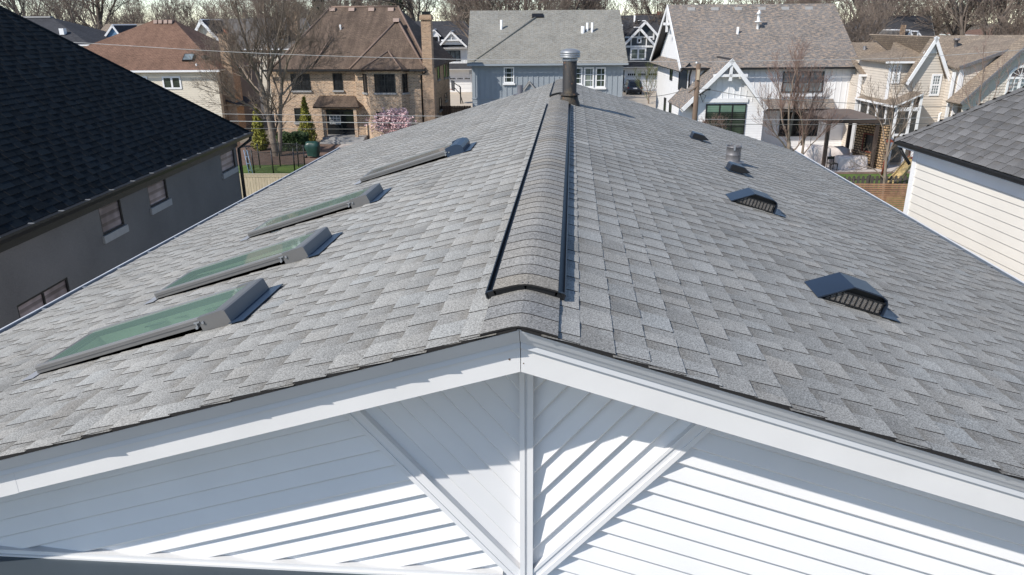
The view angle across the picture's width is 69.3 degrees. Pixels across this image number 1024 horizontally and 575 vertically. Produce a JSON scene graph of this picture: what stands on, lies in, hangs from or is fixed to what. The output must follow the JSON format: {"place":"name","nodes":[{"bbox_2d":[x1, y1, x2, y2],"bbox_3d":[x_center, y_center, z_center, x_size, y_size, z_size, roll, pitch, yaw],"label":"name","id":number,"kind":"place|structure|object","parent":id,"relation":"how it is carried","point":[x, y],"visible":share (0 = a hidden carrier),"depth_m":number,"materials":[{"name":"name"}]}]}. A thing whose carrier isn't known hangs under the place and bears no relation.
{"place":"outdoors","nodes":[
{"label":"outdoors","id":0,"kind":"place"},
{"bbox_2d":[22,16,107,46],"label":"dark roofed house","id":1,"kind":"structure","parent":0,"point":[84,36],"depth_m":84.03,"materials":[{"name":"grey"}]},
{"bbox_2d":[0,5,252,328],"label":"stucco house","id":2,"kind":"structure","parent":0,"point":[106,165],"depth_m":17.50,"materials":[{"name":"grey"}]},
{"bbox_2d":[17,277,69,317],"bbox_3d":[-9.158,1.443,14.939,0.045,2.934,1.643,0,20,0],"label":"window","id":3,"kind":"structure","parent":2,"relation":"in","point":[57,290],"depth_m":14.50,"materials":[{"name":"glass"}]},
{"bbox_2d":[98,200,128,243],"bbox_3d":[-9.157,-1.573,16.928,0.150,0.885,1.078,0,20,0],"label":"window","id":4,"kind":"structure","parent":2,"relation":"in","point":[111,218],"depth_m":16.97,"materials":[{"name":"glass"}]},
{"bbox_2d":[147,179,172,214],"bbox_3d":[-9.152,-2.390,19.138,0.150,0.777,1.160,0,20,0],"label":"window","id":5,"kind":"structure","parent":2,"relation":"in","point":[157,192],"depth_m":19.17,"materials":[{"name":"glass"}]},
{"bbox_2d":[220,149,238,178],"bbox_3d":[-9.140,-3.994,23.829,0.150,0.765,1.315,0,20,0],"label":"window","id":6,"kind":"structure","parent":2,"relation":"in","point":[227,158],"depth_m":23.86,"materials":[{"name":"glass"}]},
{"bbox_2d":[84,20,264,127],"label":"house","id":7,"kind":"structure","parent":0,"point":[171,70],"depth_m":63.86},
{"bbox_2d":[161,76,181,88],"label":"window","id":8,"kind":"structure","parent":7,"relation":"in","point":[169,82],"depth_m":62.90,"materials":[{"name":"white paint"}]},
{"bbox_2d":[238,164,306,192],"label":"lawn","id":9,"kind":"structure","parent":0,"point":[278,169],"depth_m":48.63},
{"bbox_2d":[239,174,287,198],"bbox_3d":[-9.961,-5.111,38.696,16.278,1.666,0.190,0,20,2],"label":"board fence","id":10,"kind":"object","parent":9,"relation":"on","point":[255,180],"visible":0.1,"depth_m":38.59,"materials":[{"name":"brown wood"}]},
{"bbox_2d":[243,142,304,173],"bbox_3d":[-15.254,-8.285,47.745,3.536,1.628,3.791,1,20,4],"label":"net enclosure","id":11,"kind":"object","parent":9,"relation":"on","point":[257,145],"visible":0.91,"depth_m":47.42,"materials":[{"name":"black metal"}]},
{"bbox_2d":[236,142,340,164],"bbox_3d":[-17.911,-10.003,54.966,17.316,0.001,10.276,-1,20,-2],"label":"mulch bed","id":12,"kind":"object","parent":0,"point":[286,157],"visible":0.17,"depth_m":53.37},
{"bbox_2d":[250,104,269,150],"bbox_3d":[-19.053,-11.974,55.554,1.476,3.483,1.518,1,20,4],"label":"conical evergreen","id":13,"kind":"object","parent":12,"relation":"on","point":[259,140],"visible":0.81,"depth_m":55.43,"materials":[{"name":"green plant"}]},
{"bbox_2d":[183,0,352,156],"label":"bare tree","id":14,"kind":"object","parent":12,"relation":"on","point":[278,23],"visible":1,"depth_m":50.65,"materials":[{"name":"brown plant"}]},
{"bbox_2d":[276,130,309,150],"bbox_3d":[-16.500,-11.074,55.872,2.318,1.564,1.651,1,20,4],"label":"hedge","id":15,"kind":"object","parent":12,"relation":"on","point":[298,137],"visible":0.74,"depth_m":55.27,"materials":[{"name":"green plant"}]},
{"bbox_2d":[297,96,318,140],"bbox_3d":[-16.221,-13.168,58.352,1.698,3.790,1.634,-18,26,-40],"label":"conical evergreen","id":16,"kind":"object","parent":12,"relation":"on","point":[306,123],"visible":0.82,"depth_m":58.06,"materials":[{"name":"green plant"}]},
{"bbox_2d":[304,141,319,157],"bbox_3d":[-14.168,-9.802,52.617,1.154,1.170,0.674,1,20,4],"label":"planter","id":17,"kind":"object","parent":12,"relation":"on","point":[312,148],"visible":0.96,"depth_m":52.35,"materials":[{"name":"teal"}]},
{"bbox_2d":[336,144,350,148],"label":"terrace","id":18,"kind":"structure","parent":0,"point":[341,146],"depth_m":57.87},
{"bbox_2d":[364,107,415,134],"bbox_3d":[-8.645,-11.771,55.022,3.793,3.234,3.256,5,20,14],"label":"magnolia","id":19,"kind":"object","parent":18,"relation":"on","point":[395,121],"visible":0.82,"depth_m":54.30,"materials":[{"name":"pink plant"}]},
{"bbox_2d":[414,21,471,91],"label":"white garage house","id":20,"kind":"structure","parent":0,"point":[453,44],"depth_m":100.57,"materials":[{"name":"grey"}]},
{"bbox_2d":[447,50,460,60],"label":"window","id":21,"kind":"structure","parent":20,"relation":"in","point":[455,53],"depth_m":99.73,"materials":[{"name":"glass"}]},
{"bbox_2d":[449,74,471,91],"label":"garage door","id":22,"kind":"structure","parent":20,"relation":"in","point":[464,80],"depth_m":101.01,"materials":[{"name":"white paint"}]},
{"bbox_2d":[450,92,472,106],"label":"driveway","id":23,"kind":"structure","parent":0,"point":[465,96],"depth_m":91.98,"materials":[{"name":"concrete"}]},
{"bbox_2d":[0,48,1023,574],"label":"roofed house","id":24,"kind":"structure","parent":0,"point":[568,324],"depth_m":3.75,"materials":[{"name":"grey"}]},
{"bbox_2d":[0,0,1023,27],"label":"sky","id":25,"kind":"structure","parent":0,"point":[143,1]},
{"bbox_2d":[240,24,991,164],"bbox_3d":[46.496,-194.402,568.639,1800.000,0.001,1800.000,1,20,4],"label":"ground","id":26,"kind":"structure","parent":0,"point":[250,126],"depth_m":68.45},
{"bbox_2d":[18,0,100,28],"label":"bare tree","id":27,"kind":"object","parent":26,"relation":"on","point":[57,12],"visible":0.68,"depth_m":95.25,"materials":[{"name":"brown plant"}]},
{"bbox_2d":[35,0,150,29],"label":"bare tree","id":28,"kind":"object","parent":26,"relation":"on","point":[99,14],"visible":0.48,"depth_m":116.23,"materials":[{"name":"brown plant"}]},
{"bbox_2d":[101,24,141,36],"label":"blue gabled house","id":29,"kind":"structure","parent":26,"relation":"on","point":[112,29],"depth_m":87.64,"materials":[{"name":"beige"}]},
{"bbox_2d":[91,0,194,27],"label":"bare tree","id":30,"kind":"object","parent":26,"relation":"on","point":[133,18],"visible":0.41,"depth_m":106.12,"materials":[{"name":"brown plant"}]},
{"bbox_2d":[157,3,218,28],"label":"bare tree","id":31,"kind":"object","parent":26,"relation":"on","point":[166,17],"visible":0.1,"depth_m":94.91,"materials":[{"name":"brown plant"}]},
{"bbox_2d":[171,0,232,29],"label":"bare tree","id":32,"kind":"object","parent":26,"relation":"on","point":[185,14],"visible":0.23,"depth_m":109.50,"materials":[{"name":"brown plant"}]},
{"bbox_2d":[195,13,309,104],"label":"grey roofed house","id":33,"kind":"structure","parent":26,"relation":"on","point":[206,28],"depth_m":85.87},
{"bbox_2d":[214,0,314,18],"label":"bare tree","id":34,"kind":"object","parent":26,"relation":"on","point":[249,1],"visible":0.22,"depth_m":104.21,"materials":[{"name":"brown plant"}]},
{"bbox_2d":[239,0,361,25],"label":"bare tree","id":35,"kind":"object","parent":26,"relation":"on","point":[333,2],"visible":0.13,"depth_m":95.57,"materials":[{"name":"brown plant"}]},
{"bbox_2d":[302,0,370,10],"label":"bare tree","id":36,"kind":"object","parent":26,"relation":"on","point":[349,2],"visible":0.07,"depth_m":114.91,"materials":[{"name":"brown plant"}]},
{"bbox_2d":[263,5,455,143],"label":"brick house","id":37,"kind":"structure","parent":26,"relation":"on","point":[362,82],"depth_m":59.55,"materials":[{"name":"brown"}]},
{"bbox_2d":[294,108,300,123],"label":"window","id":38,"kind":"structure","parent":37,"relation":"in","point":[297,112],"depth_m":60.45,"materials":[{"name":"glass"}]},
{"bbox_2d":[290,74,311,91],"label":"window","id":39,"kind":"structure","parent":37,"relation":"in","point":[305,86],"depth_m":59.58,"materials":[{"name":"glass"}]},
{"bbox_2d":[332,73,343,91],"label":"window","id":40,"kind":"structure","parent":37,"relation":"in","point":[337,77],"depth_m":59.36,"materials":[{"name":"glass"}]},
{"bbox_2d":[326,110,354,134],"bbox_3d":[-13.914,-13.409,60.393,2.375,2.116,0.090,1,20,4],"label":"door","id":41,"kind":"structure","parent":37,"relation":"in","point":[343,128],"depth_m":60.39,"materials":[{"name":"glass"}]},
{"bbox_2d":[362,74,368,94],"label":"window","id":42,"kind":"structure","parent":37,"relation":"in","point":[365,88],"depth_m":58.57,"materials":[{"name":"glass"}]},
{"bbox_2d":[374,74,396,94],"bbox_3d":[-9.960,-15.909,58.045,1.799,1.563,0.120,1,20,4],"label":"window","id":43,"kind":"structure","parent":37,"relation":"in","point":[384,84],"depth_m":58.09,"materials":[{"name":"black glass"}]},
{"bbox_2d":[402,74,409,94],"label":"window","id":44,"kind":"structure","parent":37,"relation":"in","point":[404,76],"depth_m":58.37,"materials":[{"name":"black glass"}]},
{"bbox_2d":[442,105,470,115],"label":"board fence","id":45,"kind":"object","parent":26,"relation":"on","point":[450,109],"visible":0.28,"depth_m":68.07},
{"bbox_2d":[438,0,527,37],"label":"bare tree","id":46,"kind":"object","parent":26,"relation":"on","point":[452,3],"visible":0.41,"depth_m":87.43,"materials":[{"name":"brown plant"}]},
{"bbox_2d":[10,0,1014,29],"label":"distant woods","id":47,"kind":"object","parent":26,"relation":"on","point":[202,12],"visible":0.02,"depth_m":191.65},
{"bbox_2d":[456,0,575,19],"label":"bare tree","id":48,"kind":"object","parent":26,"relation":"on","point":[528,3],"visible":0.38,"depth_m":82.14,"materials":[{"name":"brown plant"}]},
{"bbox_2d":[467,10,628,106],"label":"batten house","id":49,"kind":"structure","parent":26,"relation":"on","point":[511,46],"depth_m":62.34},
{"bbox_2d":[503,67,514,84],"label":"window","id":50,"kind":"structure","parent":49,"relation":"in","point":[508,77],"depth_m":61.79,"materials":[{"name":"white paint"}]},
{"bbox_2d":[577,67,582,85],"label":"window","id":51,"kind":"structure","parent":49,"relation":"in","point":[579,80],"depth_m":61.74,"materials":[{"name":"white paint"}]},
{"bbox_2d":[584,67,594,88],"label":"window","id":52,"kind":"structure","parent":49,"relation":"in","point":[587,74],"depth_m":61.79,"materials":[{"name":"white paint"}]},
{"bbox_2d":[594,67,605,88],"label":"window","id":53,"kind":"structure","parent":49,"relation":"in","point":[598,84],"depth_m":61.79,"materials":[{"name":"white paint"}]},
{"bbox_2d":[534,0,613,9],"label":"bare tree","id":54,"kind":"object","parent":26,"relation":"on","point":[578,6],"visible":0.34,"depth_m":93.82,"materials":[{"name":"brown plant"}]},
{"bbox_2d":[556,0,639,37],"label":"bare tree","id":55,"kind":"object","parent":26,"relation":"on","point":[598,1],"visible":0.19,"depth_m":97.53,"materials":[{"name":"brown plant"}]},
{"bbox_2d":[621,15,662,90],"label":"craftsman house","id":56,"kind":"structure","parent":26,"relation":"on","point":[640,41],"depth_m":99.98,"materials":[{"name":"grey"}]},
{"bbox_2d":[630,48,645,59],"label":"window","id":57,"kind":"structure","parent":56,"relation":"in","point":[635,53],"depth_m":99.81,"materials":[{"name":"white paint"}]},
{"bbox_2d":[624,70,657,90],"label":"garage door","id":58,"kind":"structure","parent":56,"relation":"in","point":[629,74],"depth_m":100.86,"materials":[{"name":"white paint"}]},
{"bbox_2d":[622,0,692,14],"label":"bare tree","id":59,"kind":"object","parent":26,"relation":"on","point":[644,5],"visible":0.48,"depth_m":111.67,"materials":[{"name":"brown plant"}]},
{"bbox_2d":[647,0,724,24],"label":"bare tree","id":60,"kind":"object","parent":26,"relation":"on","point":[663,4],"visible":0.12,"depth_m":103.98,"materials":[{"name":"brown plant"}]},
{"bbox_2d":[650,3,856,148],"bbox_3d":[18.252,-16.578,57.522,13.241,10.184,15.460,0,20,0],"label":"white farmhouse","id":61,"kind":"object","parent":26,"relation":"on","point":[709,38],"visible":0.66,"depth_m":54.22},
{"bbox_2d":[678,70,687,89],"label":"window","id":62,"kind":"structure","parent":61,"relation":"in","point":[682,80],"depth_m":54.84,"materials":[{"name":"black glass"}]},
{"bbox_2d":[705,104,746,134],"bbox_3d":[14.835,-11.703,51.601,2.802,2.099,0.050,0,20,0],"label":"window","id":63,"kind":"structure","parent":61,"relation":"in","point":[733,111],"depth_m":51.50,"materials":[{"name":"green glass"}]},
{"bbox_2d":[778,112,818,135],"bbox_3d":[21.085,-12.001,54.457,2.843,1.758,0.051,0,20,0],"label":"window","id":64,"kind":"structure","parent":61,"relation":"in","point":[794,132],"depth_m":54.52,"materials":[{"name":"black glass"}]},
{"bbox_2d":[781,71,824,92],"bbox_3d":[20.964,-14.815,53.435,2.945,1.468,0.050,0,20,0],"label":"window","id":65,"kind":"structure","parent":61,"relation":"in","point":[822,72],"depth_m":53.41,"materials":[{"name":"black glass"}]},
{"bbox_2d":[733,0,812,3],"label":"bare tree","id":66,"kind":"object","parent":26,"relation":"on","point":[769,1],"visible":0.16,"depth_m":96.00,"materials":[{"name":"brown plant"}]},
{"bbox_2d":[786,0,852,30],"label":"bare tree","id":67,"kind":"object","parent":26,"relation":"on","point":[804,2],"visible":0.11,"depth_m":79.69,"materials":[{"name":"brown plant"}]},
{"bbox_2d":[813,0,915,41],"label":"bare tree","id":68,"kind":"object","parent":26,"relation":"on","point":[880,15],"visible":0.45,"depth_m":73.06,"materials":[{"name":"brown plant"}]},
{"bbox_2d":[834,0,926,18],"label":"bare tree","id":69,"kind":"object","parent":26,"relation":"on","point":[920,1],"visible":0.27,"depth_m":90.41,"materials":[{"name":"brown plant"}]},
{"bbox_2d":[845,15,934,40],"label":"distant grey house","id":70,"kind":"structure","parent":26,"relation":"on","point":[910,22],"depth_m":88.95,"materials":[{"name":"grey"}]},
{"bbox_2d":[876,0,942,16],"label":"bare tree","id":71,"kind":"object","parent":26,"relation":"on","point":[914,9],"visible":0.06,"depth_m":100.99,"materials":[{"name":"brown plant"}]},
{"bbox_2d":[877,0,958,33],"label":"bare tree","id":72,"kind":"object","parent":26,"relation":"on","point":[932,13],"visible":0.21,"depth_m":92.36,"materials":[{"name":"brown plant"}]},
{"bbox_2d":[836,34,1023,164],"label":"tan house","id":73,"kind":"structure","parent":26,"relation":"on","point":[934,71],"depth_m":48.12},
{"bbox_2d":[891,64,901,83],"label":"window","id":74,"kind":"structure","parent":73,"relation":"in","point":[898,71],"depth_m":48.43,"materials":[{"name":"white paint"}]},
{"bbox_2d":[928,74,942,95],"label":"window","id":75,"kind":"structure","parent":73,"relation":"in","point":[936,79],"depth_m":47.98,"materials":[{"name":"white paint"}]},
{"bbox_2d":[1004,77,1023,93],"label":"window","id":76,"kind":"structure","parent":73,"relation":"in","point":[1019,84],"depth_m":45.26,"materials":[{"name":"white paint"}]},
{"bbox_2d":[911,0,1021,34],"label":"bare tree","id":77,"kind":"object","parent":26,"relation":"on","point":[971,9],"visible":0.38,"depth_m":86.24,"materials":[{"name":"brown plant"}]},
{"bbox_2d":[929,0,1023,34],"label":"bare tree","id":78,"kind":"object","parent":26,"relation":"on","point":[959,20],"visible":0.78,"depth_m":80.40,"materials":[{"name":"brown plant"}]},
{"bbox_2d":[940,28,1020,34],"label":"distant russet house","id":79,"kind":"structure","parent":26,"relation":"on","point":[973,32],"depth_m":116.15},
{"bbox_2d":[979,0,1023,34],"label":"bare tree","id":80,"kind":"object","parent":26,"relation":"on","point":[1008,21],"visible":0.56,"depth_m":76.76,"materials":[{"name":"brown plant"}]},
{"label":"lawn","id":81,"kind":"structure","parent":26,"relation":"on","visible":0},
{"bbox_2d":[0,0,62,15],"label":"bare tree","id":82,"kind":"object","parent":81,"relation":"on","point":[21,3],"visible":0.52,"depth_m":141.15,"materials":[{"name":"brown plant"}]},
{"bbox_2d":[92,0,151,27],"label":"bare tree","id":83,"kind":"object","parent":81,"relation":"on","point":[136,8],"visible":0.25,"depth_m":142.39,"materials":[{"name":"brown plant"}]},
{"bbox_2d":[357,0,443,20],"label":"bare tree","id":84,"kind":"object","parent":81,"relation":"on","point":[410,4],"visible":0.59,"depth_m":121.58,"materials":[{"name":"brown plant"}]},
{"bbox_2d":[432,0,487,21],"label":"bare tree","id":85,"kind":"object","parent":81,"relation":"on","point":[446,10],"visible":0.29,"depth_m":135.58,"materials":[{"name":"brown plant"}]},
{"bbox_2d":[934,6,996,34],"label":"bare tree","id":86,"kind":"object","parent":81,"relation":"on","point":[947,31],"visible":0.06,"depth_m":132.83,"materials":[{"name":"brown plant"}]},
{"bbox_2d":[622,91,656,107],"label":"driveway","id":87,"kind":"structure","parent":0,"point":[631,96],"depth_m":92.68,"materials":[{"name":"concrete"}]},
{"bbox_2d":[623,79,642,93],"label":"parked car","id":88,"kind":"object","parent":87,"relation":"on","point":[630,85],"visible":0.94,"depth_m":95.68,"materials":[{"name":"paint"}]},
{"bbox_2d":[634,63,657,103],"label":"bare tree","id":89,"kind":"object","parent":87,"relation":"on","point":[646,80],"visible":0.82,"depth_m":84.73,"materials":[{"name":"brown plant"}]},
{"bbox_2d":[791,148,910,171],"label":"patio","id":90,"kind":"structure","parent":0,"point":[892,166],"depth_m":47.19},
{"bbox_2d":[796,144,830,166],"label":"covered chairs","id":91,"kind":"object","parent":90,"relation":"on","point":[814,152],"visible":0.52,"depth_m":47.79,"materials":[{"name":"fabric"}]},
{"bbox_2d":[828,145,849,161],"bbox_3d":[21.605,-8.939,49.655,1.896,1.059,1.321,1,20,4],"label":"covered table","id":92,"kind":"object","parent":90,"relation":"on","point":[839,150],"visible":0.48,"depth_m":49.05,"materials":[{"name":"fabric"}]},
{"bbox_2d":[800,109,884,168],"bbox_3d":[21.533,-9.908,48.661,3.574,3.554,4.200,0,20,0],"label":"pergola","id":93,"kind":"object","parent":90,"relation":"on","point":[855,114],"visible":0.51,"depth_m":46.95,"materials":[{"name":"brown wood"}]},
{"bbox_2d":[831,155,867,169],"bbox_3d":[21.686,-8.049,47.516,2.139,0.825,1.046,0,20,1],"label":"covered sofa","id":94,"kind":"object","parent":90,"relation":"on","point":[842,161],"visible":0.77,"depth_m":47.11,"materials":[{"name":"fabric"}]},
{"bbox_2d":[852,123,889,169],"bbox_3d":[23.210,-9.266,48.009,0.350,2.761,2.843,-5,20,-13],"label":"brick screen","id":95,"kind":"object","parent":90,"relation":"on","point":[864,135],"visible":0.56,"depth_m":47.91,"materials":[{"name":"brown brick"}]},
{"bbox_2d":[834,171,909,173],"bbox_3d":[21.965,-7.148,46.186,13.046,0.001,0.640,0,20,0],"label":"mulch bed","id":96,"kind":"object","parent":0,"point":[863,172],"visible":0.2,"depth_m":46.20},
{"bbox_2d":[838,173,909,210],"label":"lawn","id":97,"kind":"structure","parent":0,"point":[862,175],"depth_m":44.59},
{"bbox_2d":[688,62,709,120],"bbox_3d":[10.295,-9.002,41.391,1.194,6.903,0.360,1,20,4],"label":"utility pole","id":98,"kind":"object","parent":97,"relation":"on","point":[697,93],"visible":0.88,"depth_m":40.69,"materials":[{"name":"brown wood"}]},
{"bbox_2d":[234,121,379,122],"bbox_3d":[-6.763,-9.535,42.614,34.572,0.218,0.034,1,20,4],"label":"overhead wire","id":99,"kind":"object","parent":98,"relation":"attached to","point":[315,122],"visible":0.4,"depth_m":42.94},
{"bbox_2d":[244,114,391,115],"bbox_3d":[-6.726,-9.895,42.483,34.453,0.428,0.024,1,20,4],"label":"overhead wire","id":100,"kind":"object","parent":98,"relation":"attached to","point":[345,115],"visible":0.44,"depth_m":42.69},
{"bbox_2d":[74,42,663,61],"bbox_3d":[-12.899,-13.582,41.669,46.258,1.916,0.025,1,20,4],"label":"overhead wire","id":101,"kind":"object","parent":98,"relation":"attached to","point":[372,57],"visible":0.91,"depth_m":41.50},
{"bbox_2d":[624,89,950,106],"bbox_3d":[17.573,-10.285,40.340,26.893,1.058,0.029,1,20,4],"label":"overhead wire","id":102,"kind":"object","parent":98,"relation":"attached to","point":[795,100],"visible":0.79,"depth_m":40.52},
{"bbox_2d":[707,117,946,119],"bbox_3d":[20.751,-9.312,40.427,20.668,0.373,0.022,1,20,4],"label":"overhead wire","id":103,"kind":"object","parent":98,"relation":"attached to","point":[836,119],"visible":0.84,"depth_m":40.98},
{"bbox_2d":[724,123,930,124],"bbox_3d":[20.790,-9.083,40.506,20.702,0.418,0.029,1,20,4],"label":"overhead wire","id":104,"kind":"object","parent":98,"relation":"attached to","point":[816,124],"visible":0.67,"depth_m":40.88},
{"bbox_2d":[721,50,1016,61],"bbox_3d":[20.183,-12.422,39.358,20.044,0.838,0.022,1,20,4],"label":"overhead wire","id":105,"kind":"object","parent":98,"relation":"attached to","point":[861,59],"visible":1,"depth_m":39.58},
{"bbox_2d":[699,114,731,128],"bbox_3d":[11.760,-8.457,43.557,2.094,3.833,1.153,1,20,4],"label":"bare tree","id":106,"kind":"object","parent":97,"relation":"on","point":[713,123],"visible":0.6,"depth_m":43.17,"materials":[{"name":"brown plant"}]},
{"bbox_2d":[750,35,848,154],"bbox_3d":[17.045,-10.665,43.628,6.410,8.200,3.333,1,20,4],"label":"bare tree","id":107,"kind":"object","parent":97,"relation":"on","point":[781,105],"visible":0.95,"depth_m":43.52,"materials":[{"name":"brown plant"}]},
{"bbox_2d":[843,175,908,193],"bbox_3d":[24.458,-5.491,39.789,25.122,1.180,0.154,0,20,0],"label":"picket fence","id":108,"kind":"object","parent":97,"relation":"on","point":[872,179],"visible":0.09,"depth_m":39.65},
{"bbox_2d":[853,182,907,211],"bbox_3d":[18.450,-3.955,34.583,6.374,1.880,0.114,1,20,4],"label":"slat fence","id":109,"kind":"object","parent":97,"relation":"on","point":[892,196],"visible":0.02,"depth_m":34.45,"materials":[{"name":"brown wood"}]},
{"bbox_2d":[848,47,929,191],"bbox_3d":[19.599,-8.230,38.357,4.156,8.116,3.040,1,20,4],"label":"bare tree","id":110,"kind":"object","parent":97,"relation":"on","point":[886,156],"visible":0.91,"depth_m":38.40,"materials":[{"name":"brown plant"}]},
{"bbox_2d":[880,139,921,183],"bbox_3d":[23.289,-7.455,43.199,3.790,2.608,1.922,-5,20,-12],"label":"playset","id":111,"kind":"object","parent":97,"relation":"on","point":[902,172],"visible":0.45,"depth_m":43.10,"materials":[{"name":"yellow plastic"}]},
{"bbox_2d":[948,28,1023,107],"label":"bare tree","id":112,"kind":"object","parent":97,"relation":"on","point":[980,95],"visible":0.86,"depth_m":30.25,"materials":[{"name":"brown plant"}]},
{"bbox_2d":[873,25,921,41],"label":"twin gabled house","id":113,"kind":"structure","parent":0,"point":[903,32],"depth_m":79.44,"materials":[{"name":"grey"}]},
{"bbox_2d":[892,86,1023,281],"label":"lap sided house","id":114,"kind":"structure","parent":0,"point":[965,188],"depth_m":11.61,"materials":[{"name":"wood"}]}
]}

